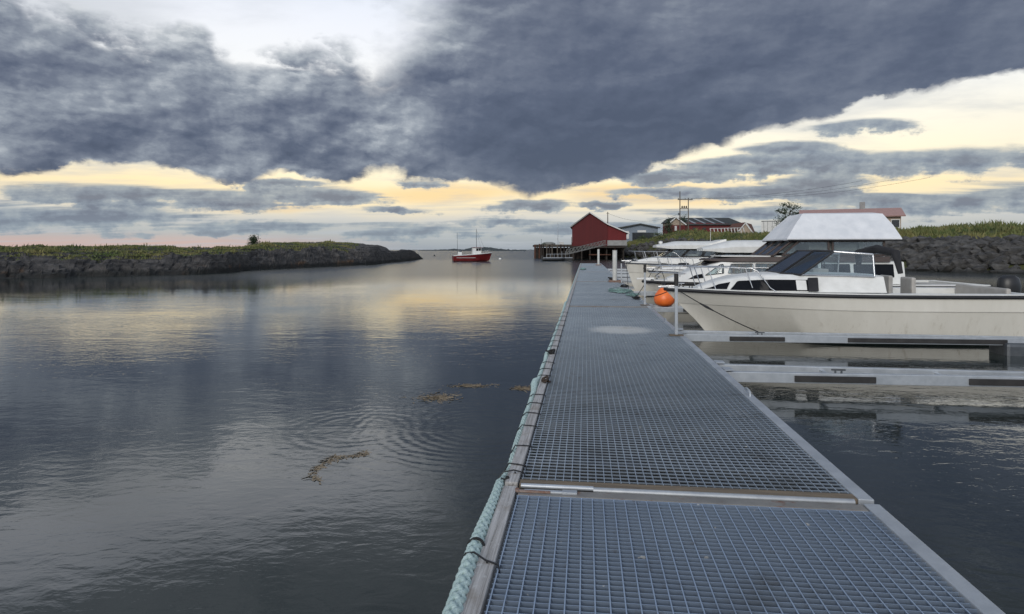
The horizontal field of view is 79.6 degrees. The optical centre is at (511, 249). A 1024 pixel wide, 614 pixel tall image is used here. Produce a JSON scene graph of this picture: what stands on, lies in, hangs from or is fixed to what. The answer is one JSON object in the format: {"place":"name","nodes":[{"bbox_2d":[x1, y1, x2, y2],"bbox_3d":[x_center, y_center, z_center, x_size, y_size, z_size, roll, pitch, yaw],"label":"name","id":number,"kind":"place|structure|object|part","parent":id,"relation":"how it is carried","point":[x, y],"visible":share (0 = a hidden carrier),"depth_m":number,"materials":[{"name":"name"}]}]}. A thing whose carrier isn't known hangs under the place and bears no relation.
{"place":"outdoors","nodes":[
{"label":"outdoors","id":0,"kind":"place"},
{"bbox_2d":[0,242,422,278],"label":"island","id":1,"kind":"structure","parent":0,"point":[53,266],"depth_m":52.06,"materials":[{"name":"grey stone"}]},
{"bbox_2d":[0,239,358,262],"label":"island grass","id":2,"kind":"structure","parent":1,"relation":"on","point":[40,248],"depth_m":56.44,"materials":[{"name":"green plant"}]},
{"bbox_2d":[1,241,358,259],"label":"island heather","id":3,"kind":"object","parent":1,"relation":"on","point":[63,248],"visible":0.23,"depth_m":58.58,"materials":[{"name":"green plant"}]},
{"bbox_2d":[247,233,260,244],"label":"lone bush","id":4,"kind":"object","parent":1,"relation":"on","point":[253,240],"visible":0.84,"depth_m":81.73,"materials":[{"name":"green plant"}]},
{"bbox_2d":[418,249,463,250],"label":"island","id":5,"kind":"structure","parent":0,"point":[442,250],"depth_m":1468.91,"materials":[{"name":"grey stone"}]},
{"bbox_2d":[462,247,525,250],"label":"island","id":6,"kind":"structure","parent":0,"point":[486,249],"depth_m":1124.46,"materials":[{"name":"grey stone"}]},
{"bbox_2d":[0,250,1023,613],"bbox_3d":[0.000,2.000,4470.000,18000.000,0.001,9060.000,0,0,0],"label":"water","id":7,"kind":"structure","parent":0,"point":[166,442],"depth_m":6.80,"materials":[{"name":"grey liquid"}]},
{"bbox_2d":[301,450,369,483],"bbox_3d":[-1.666,1.993,5.728,0.383,0.011,0.928,0,0,18],"label":"seaweed mat","id":8,"kind":"object","parent":7,"relation":"on","point":[329,461],"visible":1,"depth_m":5.80,"materials":[{"name":"brown plant"}]},
{"bbox_2d":[401,389,459,402],"bbox_3d":[-1.009,1.993,8.325,0.841,0.012,0.762,0,0,-40],"label":"seaweed mat","id":9,"kind":"object","parent":7,"relation":"on","point":[440,397],"visible":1,"depth_m":8.30,"materials":[{"name":"brown plant"}]},
{"bbox_2d":[452,230,491,260],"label":"fishing boat","id":10,"kind":"object","parent":7,"relation":"on","point":[476,255],"visible":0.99,"depth_m":106.58,"materials":[{"name":"metal"}]},
{"bbox_2d":[447,383,498,388],"bbox_3d":[-0.598,1.994,9.000,0.858,0.011,0.404,0,0,0],"label":"seaweed mat","id":11,"kind":"object","parent":7,"relation":"on","point":[470,385],"visible":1,"depth_m":9.03,"materials":[{"name":"brown plant"}]},
{"bbox_2d":[512,385,530,391],"bbox_3d":[0.179,1.993,8.861,0.411,0.011,0.404,0,0,34],"label":"seaweed mat","id":12,"kind":"object","parent":7,"relation":"on","point":[521,388],"visible":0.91,"depth_m":8.85,"materials":[{"name":"brown plant"}]},
{"bbox_2d":[533,244,571,257],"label":"timber quay","id":13,"kind":"structure","parent":7,"relation":"in","point":[540,251],"depth_m":149.80,"materials":[{"name":"brown wood"}]},
{"bbox_2d":[541,256,564,260],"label":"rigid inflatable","id":14,"kind":"object","parent":7,"relation":"on","point":[551,259],"visible":1,"depth_m":109.09,"materials":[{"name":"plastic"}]},
{"bbox_2d":[543,251,571,260],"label":"pontoon","id":15,"kind":"object","parent":7,"relation":"on","point":[569,258],"visible":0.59,"depth_m":112.11,"materials":[{"name":"plastic"}]},
{"bbox_2d":[566,240,605,254],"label":"gangway","id":16,"kind":"object","parent":15,"relation":"on","point":[604,243],"visible":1,"depth_m":115.79,"materials":[{"name":"metal"}]},
{"bbox_2d":[580,263,604,266],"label":"dock section","id":17,"kind":"object","parent":7,"relation":"on","point":[588,265],"visible":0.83,"depth_m":64.76,"materials":[{"name":"metal"}]},
{"bbox_2d":[595,249,600,264],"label":"guide pile","id":18,"kind":"object","parent":17,"relation":"on","point":[598,256],"visible":0.81,"depth_m":65.25,"materials":[{"name":"metal"}]},
{"bbox_2d":[578,267,609,271],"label":"dock section","id":19,"kind":"object","parent":7,"relation":"on","point":[596,269],"visible":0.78,"depth_m":51.56,"materials":[{"name":"metal"}]},
{"bbox_2d":[575,272,619,281],"bbox_3d":[5.341,1.897,39.152,2.454,0.526,14.546,0,0,7],"label":"dock section","id":20,"kind":"object","parent":7,"relation":"on","point":[592,276],"visible":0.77,"depth_m":38.03,"materials":[{"name":"metal"}]},
{"bbox_2d":[608,250,620,281],"bbox_3d":[5.258,1.259,31.431,0.620,2.482,0.580,0,0,7],"label":"guide pile","id":21,"kind":"object","parent":20,"relation":"on","point":[614,266],"visible":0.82,"depth_m":31.32,"materials":[{"name":"metal"}]},
{"bbox_2d":[617,274,629,276],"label":"mooring boom","id":22,"kind":"object","parent":20,"relation":"attached to","point":[623,275],"depth_m":41.54,"materials":[{"name":"metal"}]},
{"bbox_2d":[570,212,628,258],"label":"boathouse","id":23,"kind":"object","parent":7,"relation":"in","point":[589,228],"visible":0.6,"depth_m":127.96,"materials":[{"name":"wood"}]},
{"bbox_2d":[566,281,650,306],"bbox_3d":[3.670,1.897,25.152,2.454,0.526,14.546,0,0,7],"label":"dock section","id":24,"kind":"object","parent":7,"relation":"on","point":[591,294],"visible":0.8,"depth_m":21.73,"materials":[{"name":"metal"}]},
{"bbox_2d":[442,263,580,613],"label":"mooring rope","id":25,"kind":"object","parent":24,"relation":"attached to","point":[457,598],"visible":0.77,"depth_m":3.52,"materials":[{"name":"fabric"}]},
{"bbox_2d":[466,537,484,546],"bbox_3d":[-0.200,1.648,3.400,0.109,0.110,0.042,0,0,0],"label":"rope lashing","id":26,"kind":"object","parent":25,"relation":"attached to","point":[477,538],"visible":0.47,"depth_m":3.40,"materials":[{"name":"black fabric"}]},
{"bbox_2d":[497,469,524,478],"bbox_3d":[-0.016,1.670,4.475,0.234,0.134,0.038,0,0,-22],"label":"cable tie","id":27,"kind":"object","parent":25,"relation":"attached to","point":[511,470],"visible":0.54,"depth_m":4.48,"materials":[{"name":"black plastic"}]},
{"bbox_2d":[608,287,633,292],"bbox_3d":[4.269,1.577,24.155,1.010,0.127,2.476,0,0,0],"label":"rope heap","id":28,"kind":"object","parent":24,"relation":"on","point":[618,290],"visible":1,"depth_m":23.77,"materials":[{"name":"teal fabric"}]},
{"bbox_2d":[626,292,639,295],"bbox_3d":[4.337,1.595,22.035,0.548,0.086,1.345,0,0,0],"label":"rope heap","id":29,"kind":"object","parent":24,"relation":"on","point":[632,294],"visible":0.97,"depth_m":21.80,"materials":[{"name":"fabric"}]},
{"bbox_2d":[640,265,649,305],"bbox_3d":[3.946,1.043,18.243,0.260,1.210,0.170,0,0,7],"label":"mooring post","id":30,"kind":"object","parent":24,"relation":"on","point":[644,271],"visible":1,"depth_m":18.21,"materials":[{"name":"metal"}]},
{"bbox_2d":[634,291,655,295],"bbox_3d":[8.141,1.750,24.329,6.582,0.140,0.650,0,0,7],"label":"mooring boom","id":31,"kind":"object","parent":24,"relation":"attached to","point":[649,293],"depth_m":24.36,"materials":[{"name":"metal"}]},
{"bbox_2d":[649,304,686,311],"bbox_3d":[7.417,1.847,17.910,6.695,0.446,0.758,0,0,7],"label":"mooring boom","id":32,"kind":"object","parent":24,"relation":"attached to","point":[657,308],"visible":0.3,"depth_m":17.95,"materials":[{"name":"metal"}]},
{"bbox_2d":[621,232,725,290],"bbox_3d":[8.977,0.795,26.623,8.352,3.170,3.013,0,0,7],"label":"pilothouse boat","id":33,"kind":"object","parent":7,"relation":"on","point":[635,269],"visible":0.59,"depth_m":26.27,"materials":[{"name":"plastic"}]},
{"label":"side window","id":34,"kind":"part","parent":33,"relation":"part of","materials":[{"name":"black glass"}]},
{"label":"side window","id":35,"kind":"part","parent":33,"relation":"part of","materials":[{"name":"glass"}]},
{"bbox_2d":[505,306,873,504],"bbox_3d":[1.981,1.897,11.005,2.454,0.526,13.732,0,0,7],"label":"dock section","id":36,"kind":"object","parent":7,"relation":"on","point":[631,358],"visible":0.95,"depth_m":5.86,"materials":[{"name":"metal"}]},
{"bbox_2d":[504,463,526,470],"bbox_3d":[0.020,1.691,4.677,0.200,0.136,0.027,0,0,25],"label":"cable tie","id":37,"kind":"object","parent":36,"relation":"attached to","point":[515,464],"visible":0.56,"depth_m":4.67,"materials":[{"name":"black plastic"}]},
{"bbox_2d":[509,445,531,455],"bbox_3d":[0.073,1.690,5.113,0.195,0.133,0.020,0,0,-3],"label":"cable tie","id":38,"kind":"object","parent":36,"relation":"attached to","point":[520,445],"visible":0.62,"depth_m":5.11,"materials":[{"name":"black plastic"}]},
{"bbox_2d":[541,376,550,382],"bbox_3d":[0.419,1.598,7.588,0.120,0.080,0.186,0,0,0],"label":"rope knot","id":39,"kind":"object","parent":36,"relation":"on","point":[543,380],"visible":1,"depth_m":7.55,"materials":[{"name":"brown fabric"}]},
{"bbox_2d":[546,349,555,353],"bbox_3d":[0.608,1.599,9.665,0.166,0.071,0.188,0,0,0],"label":"rope knot","id":40,"kind":"object","parent":36,"relation":"on","point":[551,351],"visible":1,"depth_m":9.62,"materials":[{"name":"black fabric"}]},
{"bbox_2d":[669,274,683,335],"bbox_3d":[3.158,1.053,11.812,0.260,1.190,0.170,0,0,7],"label":"mooring post","id":41,"kind":"object","parent":36,"relation":"on","point":[676,280],"visible":1,"depth_m":11.78,"materials":[{"name":"metal"}]},
{"bbox_2d":[678,328,1023,355],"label":"mooring boom","id":42,"kind":"object","parent":36,"relation":"attached to","point":[1008,345],"visible":0.84,"depth_m":11.98,"materials":[{"name":"metal"}]},
{"bbox_2d":[679,284,757,331],"bbox_3d":[4.331,1.212,13.278,0.192,0.836,2.490,0,0,-21],"label":"mooring line","id":43,"kind":"object","parent":42,"relation":"attached to","point":[707,307],"visible":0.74,"depth_m":13.28,"materials":[{"name":"black fabric"}]},
{"bbox_2d":[713,360,1023,387],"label":"mooring boom","id":44,"kind":"object","parent":36,"relation":"attached to","point":[759,373],"visible":0.88,"depth_m":8.36,"materials":[{"name":"metal"}]},
{"bbox_2d":[646,240,794,278],"bbox_3d":[8.651,1.010,22.982,7.352,2.740,2.613,0,0,7],"label":"pilothouse boat","id":45,"kind":"object","parent":7,"relation":"on","point":[743,247],"visible":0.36,"depth_m":22.44,"materials":[{"name":"white plastic"}]},
{"bbox_2d":[460,486,1004,613],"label":"dock section","id":46,"kind":"object","parent":7,"relation":"on","point":[593,553],"visible":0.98,"depth_m":3.28,"materials":[{"name":"metal"}]},
{"bbox_2d":[462,551,499,573],"bbox_3d":[-0.165,1.650,3.233,0.234,0.122,0.032,0,0,27],"label":"cable tie","id":47,"kind":"object","parent":46,"relation":"attached to","point":[481,557],"visible":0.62,"depth_m":3.21,"materials":[{"name":"black plastic"}]},
{"bbox_2d":[515,483,592,494],"bbox_3d":[0.281,1.644,4.212,0.550,0.032,0.127,0,0,7],"label":"hinge","id":48,"kind":"object","parent":46,"relation":"attached to","point":[559,489],"visible":1,"depth_m":4.22,"materials":[{"name":"metal"}]},
{"bbox_2d":[593,487,855,503],"bbox_3d":[1.401,1.655,4.125,1.694,0.042,0.044,0,0,7],"label":"seam pipe","id":49,"kind":"object","parent":46,"relation":"on","point":[726,495],"visible":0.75,"depth_m":4.11,"materials":[{"name":"metal"}]},
{"bbox_2d":[636,213,991,305],"bbox_3d":[8.938,0.610,19.493,9.803,3.540,3.303,0,0,7],"label":"flybridge cruiser","id":50,"kind":"object","parent":7,"relation":"on","point":[848,232],"visible":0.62,"depth_m":18.50,"materials":[{"name":"plastic"}]},
{"bbox_2d":[654,271,674,306],"bbox_3d":[4.599,1.185,18.977,0.620,1.050,1.475,0,0,0],"label":"buoy","id":51,"kind":"object","parent":50,"relation":"hanging from","point":[666,299],"visible":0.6,"depth_m":18.33,"materials":[{"name":"orange plastic"}]},
{"bbox_2d":[689,274,702,278],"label":"window","id":52,"kind":"structure","parent":50,"relation":"in","point":[699,275],"depth_m":18.95,"materials":[{"name":"black glass"}]},
{"bbox_2d":[692,261,707,265],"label":"front window","id":53,"kind":"structure","parent":50,"relation":"in","point":[701,262],"depth_m":20.25,"materials":[{"name":"black glass"}]},
{"bbox_2d":[697,261,715,265],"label":"front window","id":54,"kind":"structure","parent":50,"relation":"in","point":[709,262],"depth_m":19.32,"materials":[{"name":"glass"}]},
{"bbox_2d":[705,264,723,275],"bbox_3d":[6.179,0.609,18.730,0.544,0.365,0.102,0,0,20],"label":"window","id":55,"kind":"structure","parent":50,"relation":"in","point":[719,270],"depth_m":18.68,"materials":[{"name":"glass"}]},
{"bbox_2d":[728,263,753,273],"bbox_3d":[6.901,0.566,18.544,0.746,0.309,0.082,0,0,11],"label":"window","id":56,"kind":"structure","parent":50,"relation":"in","point":[734,271],"depth_m":18.55,"materials":[{"name":"glass"}]},
{"bbox_2d":[755,263,775,271],"bbox_3d":[7.699,0.561,18.414,0.781,0.304,0.080,0,0,7],"label":"window","id":57,"kind":"structure","parent":50,"relation":"in","point":[768,265],"depth_m":18.45,"materials":[{"name":"glass"}]},
{"bbox_2d":[781,241,829,255],"bbox_3d":[8.741,-0.055,18.316,1.362,0.480,0.079,0,0,7],"label":"fly window","id":58,"kind":"structure","parent":50,"relation":"in","point":[828,243],"depth_m":18.32,"materials":[{"name":"glass"}]},
{"bbox_2d":[822,264,850,272],"bbox_3d":[9.595,0.614,18.177,0.780,0.386,0.087,0,0,7],"label":"window","id":59,"kind":"structure","parent":50,"relation":"in","point":[831,267],"depth_m":18.18,"materials":[{"name":"grey glass"}]},
{"bbox_2d":[831,241,884,255],"bbox_3d":[10.221,-0.055,18.139,1.480,0.480,0.079,0,0,7],"label":"fly window","id":60,"kind":"structure","parent":50,"relation":"in","point":[832,242],"depth_m":18.13,"materials":[{"name":"glass"}]},
{"bbox_2d":[853,264,893,276],"bbox_3d":[10.628,0.614,18.048,1.100,0.386,0.089,0,0,7],"label":"window","id":61,"kind":"structure","parent":50,"relation":"in","point":[880,269],"depth_m":18.04,"materials":[{"name":"black glass"}]},
{"bbox_2d":[658,245,1023,335],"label":"day cruiser","id":62,"kind":"object","parent":7,"relation":"on","point":[795,291],"visible":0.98,"depth_m":13.19,"materials":[{"name":"white plastic"}]},
{"bbox_2d":[704,282,729,288],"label":"window","id":63,"kind":"structure","parent":62,"relation":"in","point":[724,285],"depth_m":13.87,"materials":[{"name":"glass"}]},
{"bbox_2d":[730,280,807,290],"bbox_3d":[5.684,0.772,13.437,1.709,0.243,0.165,0,0,17],"label":"window","id":64,"kind":"structure","parent":62,"relation":"in","point":[778,285],"depth_m":13.43,"materials":[{"name":"black glass"}]},
{"bbox_2d":[0,0,1023,249],"label":"sky","id":65,"kind":"structure","parent":0,"point":[390,124],"materials":[{"name":"grey"}]},
{"bbox_2d":[624,230,1023,269],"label":"bank","id":66,"kind":"structure","parent":0,"point":[905,265],"depth_m":118.54,"materials":[{"name":"green plant"}]},
{"bbox_2d":[618,223,659,241],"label":"warehouse","id":67,"kind":"structure","parent":66,"relation":"on","point":[636,230],"depth_m":185.00,"materials":[{"name":"white paint"}]},
{"bbox_2d":[632,233,653,240],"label":"dark door","id":68,"kind":"structure","parent":67,"relation":"in","point":[634,235],"depth_m":184.97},
{"bbox_2d":[648,231,662,239],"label":"shrub","id":69,"kind":"object","parent":66,"relation":"on","point":[659,233],"visible":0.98,"depth_m":138.89,"materials":[{"name":"green plant"}]},
{"bbox_2d":[661,219,673,234],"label":"dark shrub tree","id":70,"kind":"object","parent":66,"relation":"on","point":[667,229],"visible":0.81,"depth_m":145.91,"materials":[{"name":"green plant"}]},
{"bbox_2d":[661,217,686,233],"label":"gabled house","id":71,"kind":"structure","parent":66,"relation":"on","point":[675,225],"depth_m":150.00,"materials":[{"name":"white paint"}]},
{"bbox_2d":[678,191,692,230],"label":"power pole","id":72,"kind":"object","parent":66,"relation":"on","point":[682,207],"visible":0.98,"depth_m":139.90,"materials":[{"name":"brown wood"}]},
{"bbox_2d":[702,179,893,198],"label":"power line","id":73,"kind":"object","parent":72,"relation":"attached to","point":[798,193],"visible":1,"depth_m":131.77,"materials":[{"name":"black metal"}]},
{"bbox_2d":[700,177,929,198],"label":"power line","id":74,"kind":"object","parent":72,"relation":"attached to","point":[822,193],"visible":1,"depth_m":131.24,"materials":[{"name":"black metal"}]},
{"bbox_2d":[681,213,689,229],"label":"dark shrub tree","id":75,"kind":"object","parent":66,"relation":"on","point":[684,220],"visible":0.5,"depth_m":157.81,"materials":[{"name":"green plant"}]},
{"bbox_2d":[682,218,740,232],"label":"barn","id":76,"kind":"structure","parent":66,"relation":"on","point":[707,224],"depth_m":170.22,"materials":[{"name":"metal"}]},
{"bbox_2d":[710,227,744,232],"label":"picket fence","id":77,"kind":"object","parent":66,"relation":"on","point":[727,229],"visible":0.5,"depth_m":133.77,"materials":[{"name":"white paint"}]},
{"bbox_2d":[727,222,754,232],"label":"cottage","id":78,"kind":"structure","parent":66,"relation":"on","point":[744,225],"depth_m":161.26,"materials":[{"name":"beige wood"}]},
{"bbox_2d":[761,221,778,231],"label":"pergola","id":79,"kind":"object","parent":66,"relation":"on","point":[767,226],"visible":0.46,"depth_m":135.11,"materials":[{"name":"white paint"}]},
{"bbox_2d":[762,221,769,231],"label":"door","id":80,"kind":"structure","parent":79,"relation":"in","point":[765,225],"depth_m":135.23,"materials":[{"name":"white paint"}]},
{"bbox_2d":[770,221,777,231],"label":"door","id":81,"kind":"structure","parent":79,"relation":"in","point":[772,224],"depth_m":134.76,"materials":[{"name":"white paint"}]},
{"bbox_2d":[773,202,805,227],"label":"leafy tree","id":82,"kind":"object","parent":66,"relation":"on","point":[790,213],"visible":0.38,"depth_m":117.92,"materials":[{"name":"green plant"}]},
{"bbox_2d":[624,234,1023,273],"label":"riprap","id":83,"kind":"object","parent":66,"relation":"on","point":[966,253],"visible":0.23,"depth_m":57.09,"materials":[{"name":"grey stone"}]},
{"bbox_2d":[627,219,1023,246],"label":"bank grass","id":84,"kind":"structure","parent":66,"relation":"on","point":[934,231],"depth_m":69.10,"materials":[{"name":"green plant"}]},
{"bbox_2d":[799,202,905,227],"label":"pink roofed house","id":85,"kind":"structure","parent":66,"relation":"on","point":[893,216],"depth_m":92.72,"materials":[{"name":"metal"}]},
{"bbox_2d":[891,219,899,227],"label":"window","id":86,"kind":"structure","parent":85,"relation":"in","point":[896,222],"depth_m":89.39,"materials":[{"name":"white paint"}]}
]}

